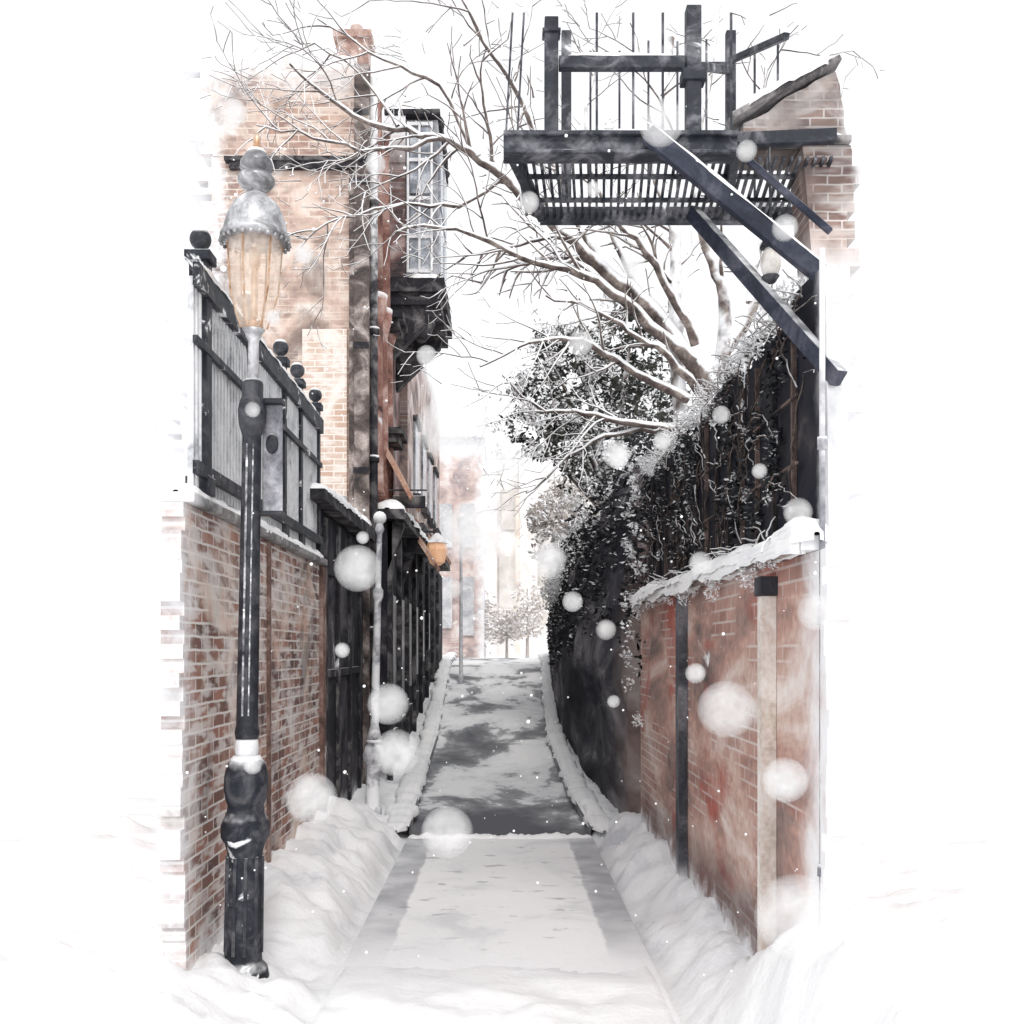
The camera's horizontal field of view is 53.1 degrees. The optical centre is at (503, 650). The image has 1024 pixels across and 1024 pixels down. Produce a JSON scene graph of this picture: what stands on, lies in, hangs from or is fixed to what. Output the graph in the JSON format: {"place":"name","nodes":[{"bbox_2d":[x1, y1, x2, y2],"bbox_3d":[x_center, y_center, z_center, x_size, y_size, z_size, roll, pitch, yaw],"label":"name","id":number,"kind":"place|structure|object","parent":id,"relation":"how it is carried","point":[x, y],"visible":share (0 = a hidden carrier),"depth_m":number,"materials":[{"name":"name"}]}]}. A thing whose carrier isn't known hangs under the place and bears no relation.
{"place":"outdoors","nodes":[
{"label":"outdoors","id":0,"kind":"place"},
{"bbox_2d":[385,116,405,276],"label":"bay side pier","id":1,"kind":"structure","parent":0,"point":[397,163],"depth_m":13.87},
{"bbox_2d":[406,120,446,288],"bbox_3d":[-1.242,-6.150,14.915,0.745,2.200,1.970,0,0,0],"label":"bay","id":2,"kind":"object","parent":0,"point":[425,175],"depth_m":14.00,"materials":[{"name":"grey glass"}]},
{"bbox_2d":[407,121,432,272],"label":"bay sashes","id":3,"kind":"object","parent":2,"relation":"attached to","point":[419,159],"visible":0.88,"depth_m":13.88,"materials":[{"name":"grey wood"}]},
{"bbox_2d":[410,658,588,835],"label":"road","id":4,"kind":"structure","parent":0,"point":[480,723],"depth_m":13.85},
{"bbox_2d":[321,837,680,1023],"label":"snowy path","id":5,"kind":"structure","parent":0,"point":[437,911],"depth_m":6.89,"materials":[{"name":"white snow"}]},
{"bbox_2d":[155,35,851,975],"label":"falling snow","id":6,"kind":"structure","parent":0,"point":[311,799],"depth_m":3.93,"materials":[{"name":"white snow"}]},
{"bbox_2d":[0,651,1023,1023],"bbox_3d":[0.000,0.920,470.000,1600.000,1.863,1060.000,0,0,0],"label":"snowy ground","id":7,"kind":"structure","parent":0,"point":[938,807],"depth_m":6.47,"materials":[{"name":"white snow"}]},
{"bbox_2d":[155,502,319,970],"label":"brick wall","id":8,"kind":"structure","parent":7,"relation":"on","point":[197,584],"depth_m":5.66,"materials":[{"name":"brown brick"}]},
{"bbox_2d":[158,491,327,565],"bbox_3d":[-1.665,-0.781,7.175,0.190,0.057,3.950,0,0,0],"label":"coping","id":9,"kind":"object","parent":8,"relation":"on","point":[199,501],"visible":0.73,"depth_m":5.82,"materials":[{"name":"stone"}]},
{"bbox_2d":[165,483,323,557],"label":"snow on coping","id":10,"kind":"structure","parent":9,"relation":"on","point":[178,487],"depth_m":6.02,"materials":[{"name":"white snow"}]},
{"bbox_2d":[184,226,323,553],"bbox_3d":[-1.642,-1.568,7.165,0.145,1.456,3.690,0,0,0],"label":"iron fence","id":11,"kind":"object","parent":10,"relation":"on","point":[217,349],"visible":0.77,"depth_m":6.06,"materials":[{"name":"black metal"}]},
{"bbox_2d":[218,132,291,978],"bbox_3d":[-1.339,-0.490,5.500,0.396,4.580,0.379,0,0,0],"label":"street lamp","id":12,"kind":"object","parent":7,"relation":"on","point":[254,225],"visible":0.98,"depth_m":5.44,"materials":[{"name":"black metal"}]},
{"bbox_2d":[260,398,285,516],"bbox_3d":[-1.268,-1.042,5.545,0.155,0.625,0.090,0,0,0],"label":"street sign","id":13,"kind":"object","parent":12,"relation":"attached to","point":[273,468],"visible":0.89,"depth_m":5.56,"materials":[{"name":"grey metal"}]},
{"bbox_2d":[164,35,356,501],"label":"front wall","id":14,"kind":"structure","parent":7,"relation":"on","point":[213,132],"depth_m":12.00,"materials":[{"name":"brick"}]},
{"bbox_2d":[224,155,369,170],"bbox_3d":[-2.405,-5.685,11.948,1.690,0.130,0.097,0,0,0],"label":"string course","id":15,"kind":"object","parent":14,"relation":"attached to","point":[277,160],"visible":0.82,"depth_m":11.93,"materials":[{"name":"metal"}]},
{"bbox_2d":[302,329,346,495],"bbox_3d":[-2.090,-2.775,11.975,0.520,1.950,0.040,0,0,0],"label":"blocked opening","id":16,"kind":"object","parent":14,"relation":"attached to","point":[331,382],"visible":0.71,"depth_m":11.96,"materials":[{"name":"brick"}]},
{"bbox_2d":[333,24,375,76],"bbox_3d":[-1.775,-7.160,12.200,0.450,0.520,0.400,0,0,0],"label":"chimney","id":17,"kind":"object","parent":14,"relation":"on","point":[350,46],"visible":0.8,"depth_m":12.05,"materials":[{"name":"brick"}]},
{"bbox_2d":[349,63,369,783],"bbox_3d":[-1.680,-2.500,11.928,0.240,8.600,0.135,0,0,0],"label":"corner pilaster","id":18,"kind":"object","parent":14,"relation":"attached to","point":[359,377],"visible":0.59,"depth_m":11.86,"materials":[{"name":"stone"}]},
{"bbox_2d":[370,76,378,713],"bbox_3d":[-1.520,-2.600,12.000,0.130,8.200,0.130,0,0,0],"label":"downpipe","id":19,"kind":"object","parent":18,"relation":"attached to","point":[374,455],"visible":0.66,"depth_m":11.96,"materials":[{"name":"black iron"}]},
{"bbox_2d":[267,542,325,862],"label":"end pier","id":20,"kind":"structure","parent":7,"relation":"on","point":[322,679],"depth_m":9.00,"materials":[{"name":"brick"}]},
{"bbox_2d":[363,511,385,814],"bbox_3d":[-1.337,0.130,10.600,0.247,3.140,0.227,0,0,0],"label":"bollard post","id":21,"kind":"object","parent":7,"relation":"on","point":[373,757],"visible":0.97,"depth_m":10.56,"materials":[{"name":"metal"}]},
{"bbox_2d":[310,448,450,807],"bbox_3d":[-1.395,-0.375,16.200,0.951,4.350,15.200,0,0,0],"label":"shopfront","id":22,"kind":"object","parent":7,"relation":"on","point":[405,628],"visible":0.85,"depth_m":12.42,"materials":[{"name":"wood"}]},
{"bbox_2d":[389,489,426,507],"bbox_3d":[-1.240,-1.940,13.120,0.520,0.240,0.040,0,0,0],"label":"hanging sign","id":23,"kind":"object","parent":22,"relation":"attached to","point":[417,501],"visible":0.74,"depth_m":13.10,"materials":[{"name":"metal"}]},
{"bbox_2d":[400,367,439,573],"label":"walls","id":24,"kind":"structure","parent":22,"relation":"on","point":[418,399],"depth_m":18.51,"materials":[{"name":"brick"}]},
{"bbox_2d":[413,421,436,527],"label":"windows","id":25,"kind":"structure","parent":24,"relation":"attached to","point":[416,459],"depth_m":18.60,"materials":[{"name":"white glass"}]},
{"bbox_2d":[423,529,447,569],"bbox_3d":[-1.166,-1.575,16.045,0.607,0.630,0.339,0,0,20],"label":"wall lantern","id":26,"kind":"object","parent":24,"relation":"attached to","point":[437,542],"depth_m":15.89,"materials":[{"name":"glass"}]},
{"bbox_2d":[413,415,449,570],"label":"sills","id":27,"kind":"structure","parent":22,"relation":"on","point":[431,522],"depth_m":19.14,"materials":[{"name":"stone"}]},
{"bbox_2d":[369,167,399,495],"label":"side wall","id":28,"kind":"structure","parent":7,"relation":"on","point":[396,415],"depth_m":15.36,"materials":[{"name":"brick"}]},
{"bbox_2d":[353,108,407,472],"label":"string brackets","id":29,"kind":"object","parent":28,"relation":"attached to","point":[397,438],"visible":0.75,"depth_m":13.25,"materials":[{"name":"stone"}]},
{"bbox_2d":[378,99,396,502],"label":"pilasters","id":30,"kind":"object","parent":28,"relation":"attached to","point":[385,412],"visible":0.4,"depth_m":13.02,"materials":[{"name":"brown brick"}]},
{"bbox_2d":[384,109,451,392],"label":"bay cornice","id":31,"kind":"structure","parent":28,"relation":"attached to","point":[413,305],"depth_m":13.97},
{"bbox_2d":[395,107,451,321],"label":"snow on bay","id":32,"kind":"structure","parent":31,"relation":"on","point":[417,275],"depth_m":13.90,"materials":[{"name":"white snow"}]},
{"bbox_2d":[385,652,456,835],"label":"kerb","id":33,"kind":"structure","parent":7,"relation":"on","point":[402,812],"depth_m":13.30,"materials":[{"name":"stone"}]},
{"bbox_2d":[457,513,464,683],"bbox_3d":[-0.850,-1.000,20.500,0.160,3.500,0.160,0,0,0],"label":"lamp post","id":34,"kind":"object","parent":7,"relation":"on","point":[460,517],"visible":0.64,"depth_m":20.47,"materials":[{"name":"metal"}]},
{"bbox_2d":[440,438,485,657],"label":"walls","id":35,"kind":"structure","parent":7,"relation":"on","point":[456,460],"depth_m":28.00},
{"bbox_2d":[440,504,473,635],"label":"windows","id":36,"kind":"structure","parent":35,"relation":"attached to","point":[468,582],"depth_m":27.93,"materials":[{"name":"grey glass"}]},
{"bbox_2d":[444,424,487,470],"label":"roof","id":37,"kind":"structure","parent":35,"relation":"on","point":[471,431],"depth_m":27.80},
{"bbox_2d":[408,832,591,838],"bbox_3d":[-0.030,1.767,9.672,1.740,0.105,0.177,0,0,0],"label":"path threshold","id":38,"kind":"object","parent":7,"relation":"on","point":[428,835],"visible":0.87,"depth_m":9.61,"materials":[{"name":"white stone"}]},
{"bbox_2d":[484,571,547,657],"bbox_3d":[0.076,-0.973,30.477,2.441,2.747,2.275,0,0,0],"label":"distant shrub","id":39,"kind":"object","parent":7,"relation":"on","point":[515,621],"visible":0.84,"depth_m":29.97,"materials":[{"name":"grey plant"}]},
{"bbox_2d":[200,0,884,538],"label":"bare tree","id":40,"kind":"object","parent":7,"relation":"on","point":[674,348],"visible":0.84,"depth_m":7.78,"materials":[{"name":"brown plant"}]},
{"bbox_2d":[486,420,624,656],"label":"building","id":41,"kind":"structure","parent":7,"relation":"on","point":[500,567],"depth_m":45.90,"materials":[{"name":"white"}]},
{"bbox_2d":[499,490,551,623],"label":"windows","id":42,"kind":"structure","parent":41,"relation":"in","point":[507,565],"depth_m":45.90,"materials":[{"name":"white glass"}]},
{"bbox_2d":[522,452,599,563],"bbox_3d":[1.330,-1.766,20.608,2.250,5.143,1.602,0,0,-27],"label":"snow laden tree","id":43,"kind":"object","parent":7,"relation":"on","point":[552,513],"visible":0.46,"depth_m":20.15,"materials":[{"name":"white snow"}]},
{"bbox_2d":[537,651,610,834],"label":"kerb","id":44,"kind":"structure","parent":7,"relation":"on","point":[582,798],"depth_m":12.82,"materials":[{"name":"stone"}]},
{"bbox_2d":[475,294,696,511],"bbox_3d":[1.194,-1.476,14.211,3.142,6.558,2.117,0,0,0],"label":"evergreen tree","id":45,"kind":"object","parent":7,"relation":"on","point":[621,397],"visible":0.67,"depth_m":13.79,"materials":[{"name":"green plant"}]},
{"bbox_2d":[535,409,674,813],"bbox_3d":[1.458,-0.321,17.408,1.864,4.443,16.983,0,0,0],"label":"ivy hedge","id":46,"kind":"object","parent":7,"relation":"on","point":[594,677],"visible":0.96,"depth_m":11.55,"materials":[{"name":"green plant"}]},
{"bbox_2d":[676,595,687,876],"bbox_3d":[1.229,0.660,7.070,0.058,2.080,0.140,0,0,0],"label":"dark post","id":47,"kind":"object","parent":7,"relation":"on","point":[681,741],"visible":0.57,"depth_m":7.00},
{"bbox_2d":[641,548,854,956],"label":"brick wall","id":48,"kind":"structure","parent":7,"relation":"on","point":[722,861],"depth_m":5.18,"materials":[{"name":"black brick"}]},
{"bbox_2d":[629,265,843,615],"bbox_3d":[1.265,-1.014,6.838,0.369,1.482,5.376,0,0,0],"label":"ivy covered fence","id":49,"kind":"object","parent":48,"relation":"on","point":[720,495],"visible":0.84,"depth_m":5.30,"materials":[{"name":"green plant"}]},
{"bbox_2d":[634,535,847,605],"bbox_3d":[1.285,-0.431,6.775,0.190,0.057,5.350,0,0,0],"label":"ledge","id":50,"kind":"object","parent":48,"relation":"on","point":[835,541],"visible":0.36,"depth_m":4.10,"materials":[{"name":"stone"}]},
{"bbox_2d":[631,516,829,609],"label":"snow on ledge","id":51,"kind":"structure","parent":50,"relation":"on","point":[788,537],"depth_m":5.00,"materials":[{"name":"white snow"}]},
{"bbox_2d":[817,248,826,925],"bbox_3d":[1.270,-0.050,4.080,0.040,3.100,0.038,0,0,0],"label":"drainpipe","id":52,"kind":"object","parent":48,"relation":"attached to","point":[821,442],"visible":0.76,"depth_m":4.07,"materials":[{"name":"metal"}]},
{"bbox_2d":[757,596,775,951],"bbox_3d":[1.224,0.625,4.760,0.068,1.750,0.080,0,0,0],"label":"cream post","id":53,"kind":"object","parent":7,"relation":"on","point":[766,771],"visible":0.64,"depth_m":4.72,"materials":[{"name":"beige paint"}]},
{"bbox_2d":[789,145,864,919],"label":"brick pier","id":54,"kind":"structure","parent":7,"relation":"on","point":[824,192],"depth_m":4.72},
{"bbox_2d":[504,5,846,385],"bbox_3d":[0.800,-2.139,4.725,1.600,2.123,1.210,0,0,0],"label":"fire escape","id":55,"kind":"object","parent":54,"relation":"attached to","point":[691,151],"visible":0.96,"depth_m":4.50,"materials":[{"name":"metal"}]},
{"bbox_2d":[759,146,780,283],"bbox_3d":[1.200,-1.960,4.600,0.100,0.620,0.097,0,0,0],"label":"round lamp","id":56,"kind":"object","parent":55,"relation":"attached to","point":[770,263],"visible":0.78,"depth_m":4.58,"materials":[{"name":"white glass"}]},
{"bbox_2d":[724,54,851,148],"bbox_3d":[1.328,-2.545,4.845,0.545,0.421,0.290,0,0,0],"label":"coping","id":57,"kind":"object","parent":54,"relation":"on","point":[762,105],"visible":0.45,"depth_m":4.75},
{"bbox_2d":[726,54,839,133],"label":"snow on coping","id":58,"kind":"structure","parent":57,"relation":"on","point":[819,61],"depth_m":4.72,"materials":[{"name":"white snow"}]},
{"bbox_2d":[738,72,845,170],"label":"sloping parapet","id":59,"kind":"structure","parent":54,"relation":"on","point":[816,104],"depth_m":4.78,"materials":[{"name":"brick"}]},
{"bbox_2d":[0,0,1023,650],"label":"sky","id":60,"kind":"structure","parent":0,"point":[97,108],"materials":[{"name":"white"}]},
{"bbox_2d":[514,493,521,657],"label":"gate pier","id":61,"kind":"structure","parent":0,"point":[518,496],"depth_m":38.00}
]}

